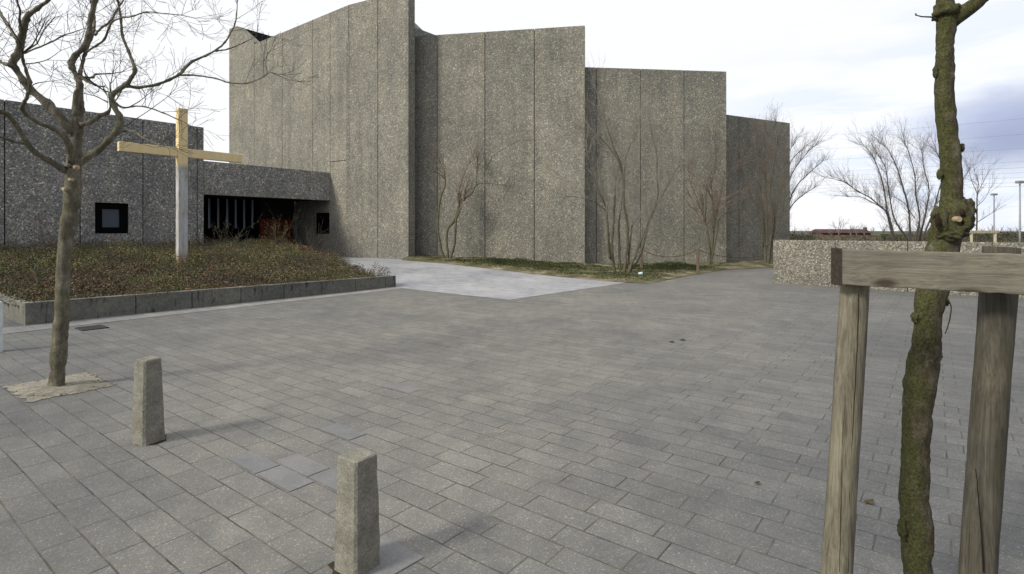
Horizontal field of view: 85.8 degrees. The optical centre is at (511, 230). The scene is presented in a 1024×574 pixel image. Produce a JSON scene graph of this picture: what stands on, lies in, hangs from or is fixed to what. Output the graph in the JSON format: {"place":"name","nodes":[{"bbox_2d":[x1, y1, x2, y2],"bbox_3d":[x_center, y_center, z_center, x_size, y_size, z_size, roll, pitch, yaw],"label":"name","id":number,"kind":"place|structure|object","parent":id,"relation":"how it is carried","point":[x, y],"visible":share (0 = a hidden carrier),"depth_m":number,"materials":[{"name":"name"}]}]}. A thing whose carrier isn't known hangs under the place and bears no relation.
{"place":"outdoors","nodes":[
{"label":"outdoors","id":0,"kind":"place"},
{"bbox_2d":[0,247,388,305],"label":"bed soil","id":1,"kind":"structure","parent":0,"point":[131,260],"depth_m":14.45,"materials":[{"name":"brown soil"}]},
{"bbox_2d":[22,187,78,252],"bbox_3d":[-14.044,-0.275,16.777,1.388,2.238,1.901,0,0,-37],"label":"shrub","id":2,"kind":"object","parent":1,"relation":"on","point":[41,238],"visible":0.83,"depth_m":16.51,"materials":[{"name":"brown plant"}]},
{"bbox_2d":[117,108,242,268],"bbox_3d":[-9.447,-1.048,15.911,0.190,4.897,3.270,0,0,38],"label":"wooden cross","id":3,"kind":"object","parent":1,"relation":"on","point":[181,207],"visible":0.78,"depth_m":15.77,"materials":[{"name":"light wood"},{"name":"whitish-grey weathered wood"}]},
{"bbox_2d":[0,231,390,304],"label":"ground cover","id":4,"kind":"object","parent":1,"relation":"on","point":[138,269],"visible":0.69,"depth_m":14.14,"materials":[{"name":"green plant"}]},
{"bbox_2d":[188,247,219,268],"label":"shrub","id":5,"kind":"object","parent":1,"relation":"on","point":[197,261],"visible":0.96,"depth_m":15.19,"materials":[{"name":"green plant"}]},
{"bbox_2d":[190,213,262,251],"bbox_3d":[-10.539,0.040,20.509,1.406,1.543,2.901,0,0,44],"label":"shrub","id":6,"kind":"object","parent":1,"relation":"on","point":[235,241],"visible":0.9,"depth_m":20.47,"materials":[{"name":"brown plant"}]},
{"bbox_2d":[259,216,296,247],"bbox_3d":[-9.537,-0.013,22.200,1.478,1.488,1.918,0,0,0],"label":"shrub","id":7,"kind":"object","parent":1,"relation":"on","point":[278,238],"visible":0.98,"depth_m":22.26,"materials":[{"name":"brown plant"}]},
{"bbox_2d":[269,205,339,250],"bbox_3d":[-8.740,-0.065,23.252,1.816,2.231,2.869,0,0,38],"label":"shrub","id":8,"kind":"object","parent":1,"relation":"on","point":[304,233],"visible":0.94,"depth_m":23.16,"materials":[{"name":"brown plant"}]},
{"bbox_2d":[337,257,625,299],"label":"entrance path","id":9,"kind":"structure","parent":0,"point":[459,279],"depth_m":17.08,"materials":[{"name":"grey concrete"}]},
{"bbox_2d":[0,258,1023,573],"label":"pavement","id":10,"kind":"structure","parent":0,"point":[644,428],"depth_m":4.32,"materials":[{"name":"grey stone"}]},
{"bbox_2d":[0,301,2,351],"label":"bollard","id":11,"kind":"object","parent":10,"relation":"on","point":[1,326],"visible":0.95,"depth_m":7.26,"materials":[{"name":"white paint"}]},
{"bbox_2d":[2,372,113,401],"bbox_3d":[-4.640,1.581,5.657,0.935,0.028,0.767,0,0,35],"label":"sand pit","id":12,"kind":"object","parent":10,"relation":"on","point":[78,383],"visible":0.93,"depth_m":5.55,"materials":[{"name":"beige sand"}]},
{"bbox_2d":[0,0,318,386],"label":"street tree","id":13,"kind":"object","parent":12,"relation":"in","point":[76,161],"visible":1,"depth_m":5.56,"materials":[{"name":"brown plant"}]},
{"bbox_2d":[13,373,116,395],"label":"pit gravel","id":14,"kind":"structure","parent":10,"relation":"on","point":[60,393],"depth_m":5.59,"materials":[{"name":"grey gravel"}]},
{"bbox_2d":[75,325,108,330],"bbox_3d":[-6.867,1.608,9.005,0.400,0.044,0.360,0,0,38],"label":"drain grate","id":15,"kind":"object","parent":10,"relation":"on","point":[93,327],"visible":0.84,"depth_m":8.99,"materials":[{"name":"metal"}]},
{"bbox_2d":[131,356,164,446],"bbox_3d":[-2.760,1.334,4.181,0.170,0.732,0.170,0,0,26],"label":"bollard","id":16,"kind":"object","parent":10,"relation":"on","point":[148,427],"visible":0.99,"depth_m":4.12,"materials":[{"name":"concrete"}]},
{"bbox_2d":[135,434,166,444],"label":"joint soil","id":17,"kind":"structure","parent":10,"relation":"on","point":[155,443],"depth_m":4.14,"materials":[{"name":"soil"}]},
{"bbox_2d":[0,274,395,325],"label":"planter kerb","id":18,"kind":"structure","parent":10,"relation":"on","point":[28,313],"depth_m":11.08,"materials":[{"name":"concrete"}]},
{"bbox_2d":[3,287,399,333],"bbox_3d":[-6.277,1.587,10.987,0.820,0.016,11.100,0,0,38],"label":"paving band","id":19,"kind":"object","parent":10,"relation":"on","point":[7,330],"visible":0.96,"depth_m":10.69,"materials":[{"name":"grey concrete"}]},
{"bbox_2d":[227,383,420,490],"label":"replaced slabs","id":20,"kind":"structure","parent":10,"relation":"on","point":[285,478],"depth_m":3.73,"materials":[{"name":"grey concrete"}]},
{"bbox_2d":[328,561,340,573],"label":"joint soil","id":21,"kind":"structure","parent":10,"relation":"on","point":[331,565],"depth_m":2.62,"materials":[{"name":"brown soil"}]},
{"bbox_2d":[334,448,379,573],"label":"bollard","id":22,"kind":"object","parent":10,"relation":"on","point":[357,540],"visible":1,"depth_m":2.56,"materials":[{"name":"concrete"}]},
{"bbox_2d":[334,535,423,573],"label":"smooth slab","id":23,"kind":"structure","parent":10,"relation":"on","point":[395,557],"depth_m":2.68,"materials":[{"name":"grey concrete"}]},
{"bbox_2d":[864,499,873,502],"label":"dead leaf","id":24,"kind":"object","parent":10,"relation":"on","point":[869,501],"visible":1,"depth_m":3.22,"materials":[{"name":"brown plant"}]},
{"bbox_2d":[820,246,1023,573],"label":"tree guard","id":25,"kind":"object","parent":10,"relation":"on","point":[993,276],"visible":1,"depth_m":1.79,"materials":[{"name":"brown wood"}]},
{"bbox_2d":[897,0,988,573],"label":"staked tree","id":26,"kind":"object","parent":10,"relation":"on","point":[952,219],"visible":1,"depth_m":2.15,"materials":[{"name":"brown plant"}]},
{"bbox_2d":[0,0,1023,230],"label":"sky","id":27,"kind":"structure","parent":0,"point":[831,62],"materials":[{"name":"white"}]},
{"bbox_2d":[402,255,772,282],"bbox_3d":[5.110,1.382,22.605,20.020,0.411,12.210,0,0,0],"label":"soil bed","id":28,"kind":"object","parent":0,"point":[745,264],"visible":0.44,"depth_m":20.97,"materials":[{"name":"brown soil"}]},
{"bbox_2d":[400,116,555,257],"bbox_3d":[-1.393,-1.881,25.038,7.220,6.805,2.542,0,0,0],"label":"bare shrub","id":29,"kind":"object","parent":28,"relation":"on","point":[460,201],"visible":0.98,"depth_m":24.92,"materials":[{"name":"brown plant"}]},
{"bbox_2d":[411,254,764,281],"bbox_3d":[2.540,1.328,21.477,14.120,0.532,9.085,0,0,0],"label":"plants","id":30,"kind":"object","parent":28,"relation":"on","point":[525,263],"visible":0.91,"depth_m":21.31,"materials":[{"name":"green plant"}]},
{"bbox_2d":[548,53,712,272],"bbox_3d":[4.397,-2.314,19.663,7.243,8.034,3.098,0,0,-14],"label":"bare shrub","id":31,"kind":"object","parent":28,"relation":"on","point":[610,247],"visible":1,"depth_m":19.48,"materials":[{"name":"brown plant"}]},
{"bbox_2d":[640,248,642,268],"bbox_3d":[5.057,1.256,21.500,0.090,1.115,0.090,0,0,0],"label":"rope post","id":32,"kind":"object","parent":28,"relation":"on","point":[641,261],"visible":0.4,"depth_m":21.45,"materials":[{"name":"grey concrete"}]},
{"bbox_2d":[696,249,699,274],"bbox_3d":[6.720,1.220,19.900,0.090,1.119,0.090,0,0,0],"label":"rope post","id":33,"kind":"object","parent":28,"relation":"on","point":[697,261],"visible":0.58,"depth_m":19.86,"materials":[{"name":"grey concrete"}]},
{"bbox_2d":[702,251,762,257],"bbox_3d":[9.054,0.937,22.399,0.021,0.474,6.844,0,0,43],"label":"barrier rope","id":34,"kind":"object","parent":33,"relation":"attached to","point":[730,257],"visible":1,"depth_m":22.04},
{"bbox_2d":[671,114,769,264],"bbox_3d":[9.272,-1.838,24.780,4.512,7.119,3.743,0,0,0],"label":"bare shrub","id":35,"kind":"object","parent":28,"relation":"on","point":[713,241],"visible":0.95,"depth_m":24.55,"materials":[{"name":"brown plant"}]},
{"bbox_2d":[727,111,828,263],"bbox_3d":[12.279,-1.948,25.451,5.174,7.306,2.373,0,0,0],"label":"bare shrub","id":36,"kind":"object","parent":28,"relation":"on","point":[767,259],"visible":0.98,"depth_m":25.34,"materials":[{"name":"brown plant"}]},
{"bbox_2d":[683,268,772,282],"bbox_3d":[5.710,1.460,22.485,16.980,0.279,11.430,0,0,0],"label":"side passage","id":37,"kind":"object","parent":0,"point":[758,274],"visible":0.19,"depth_m":19.52,"materials":[{"name":"concrete"}]},
{"bbox_2d":[810,227,870,235],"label":"farm building","id":38,"kind":"structure","parent":0,"point":[844,232],"depth_m":151.24,"materials":[{"name":"brown brick"}]},
{"bbox_2d":[790,231,1023,244],"bbox_3d":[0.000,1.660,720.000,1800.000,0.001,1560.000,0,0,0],"label":"ground","id":39,"kind":"structure","parent":0,"point":[875,233],"depth_m":289.79,"materials":[{"name":"green plant"}]},
{"bbox_2d":[0,0,789,263],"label":"church building","id":40,"kind":"structure","parent":39,"relation":"on","point":[344,147],"depth_m":25.91,"materials":[{"name":"grey concrete"}]},
{"bbox_2d":[95,202,127,233],"bbox_3d":[-15.170,-0.455,20.782,0.390,1.144,1.054,0,0,38],"label":"window","id":41,"kind":"structure","parent":40,"relation":"in","point":[109,217],"depth_m":20.71,"materials":[{"name":"black glass"}]},
{"bbox_2d":[260,200,290,242],"bbox_3d":[-12.523,-0.115,29.132,0.140,2.870,1.800,0,0,38],"label":"door","id":42,"kind":"structure","parent":40,"relation":"in","point":[277,209],"depth_m":29.13,"materials":[{"name":"black paint"}]},
{"bbox_2d":[317,213,328,233],"bbox_3d":[-9.726,-0.360,28.361,1.111,1.080,0.050,0,0,38],"label":"window","id":43,"kind":"structure","parent":40,"relation":"in","point":[323,218],"depth_m":28.32,"materials":[{"name":"black glass"}]},
{"bbox_2d":[763,102,835,222],"bbox_3d":[17.266,-2.841,33.062,5.730,10.309,3.143,0,0,-8],"label":"bare tree","id":44,"kind":"object","parent":39,"relation":"on","point":[796,158],"visible":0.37,"depth_m":32.91,"materials":[{"name":"brown plant"}]},
{"bbox_2d":[827,215,850,237],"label":"tree","id":45,"kind":"object","parent":39,"relation":"on","point":[838,230],"visible":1,"depth_m":89.98,"materials":[{"name":"plant"}]},
{"bbox_2d":[847,224,858,236],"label":"tree","id":46,"kind":"object","parent":39,"relation":"on","point":[852,228],"visible":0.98,"depth_m":89.97,"materials":[{"name":"brown plant"}]},
{"bbox_2d":[809,116,986,241],"bbox_3d":[19.750,-2.342,29.095,9.881,8.003,3.863,0,0,-9],"label":"bare tree","id":47,"kind":"object","parent":39,"relation":"on","point":[919,230],"visible":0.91,"depth_m":28.88,"materials":[{"name":"brown plant"}]},
{"bbox_2d":[773,240,1023,298],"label":"boundary wall","id":48,"kind":"structure","parent":39,"relation":"on","point":[803,262],"depth_m":15.86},
{"bbox_2d":[790,230,1023,241],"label":"hedge scrub","id":49,"kind":"object","parent":39,"relation":"on","point":[1007,236],"visible":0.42,"depth_m":74.97,"materials":[{"name":"plant"}]},
{"bbox_2d":[969,231,998,241],"bbox_3d":[23.114,0.835,27.000,1.444,1.650,0.133,0,0,0],"label":"tree guard","id":50,"kind":"object","parent":39,"relation":"on","point":[972,232],"visible":0.4,"depth_m":26.94,"materials":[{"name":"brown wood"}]},
{"bbox_2d":[963,158,1009,241],"bbox_3d":[22.577,-1.341,27.026,3.880,5.179,1.778,0,0,-12],"label":"young tree","id":51,"kind":"object","parent":39,"relation":"on","point":[977,201],"visible":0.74,"depth_m":27.02,"materials":[{"name":"brown plant"}]},
{"bbox_2d":[990,193,997,241],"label":"street lamp","id":52,"kind":"object","parent":39,"relation":"on","point":[993,214],"visible":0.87,"depth_m":59.97,"materials":[{"name":"metal"}]},
{"bbox_2d":[1015,181,1023,242],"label":"street lamp","id":53,"kind":"object","parent":39,"relation":"on","point":[1019,209],"visible":0.91,"depth_m":44.95,"materials":[{"name":"metal"}]},
{"bbox_2d":[799,118,1023,137],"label":"power cable","id":54,"kind":"object","parent":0,"point":[914,128],"visible":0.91,"depth_m":122.99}
]}

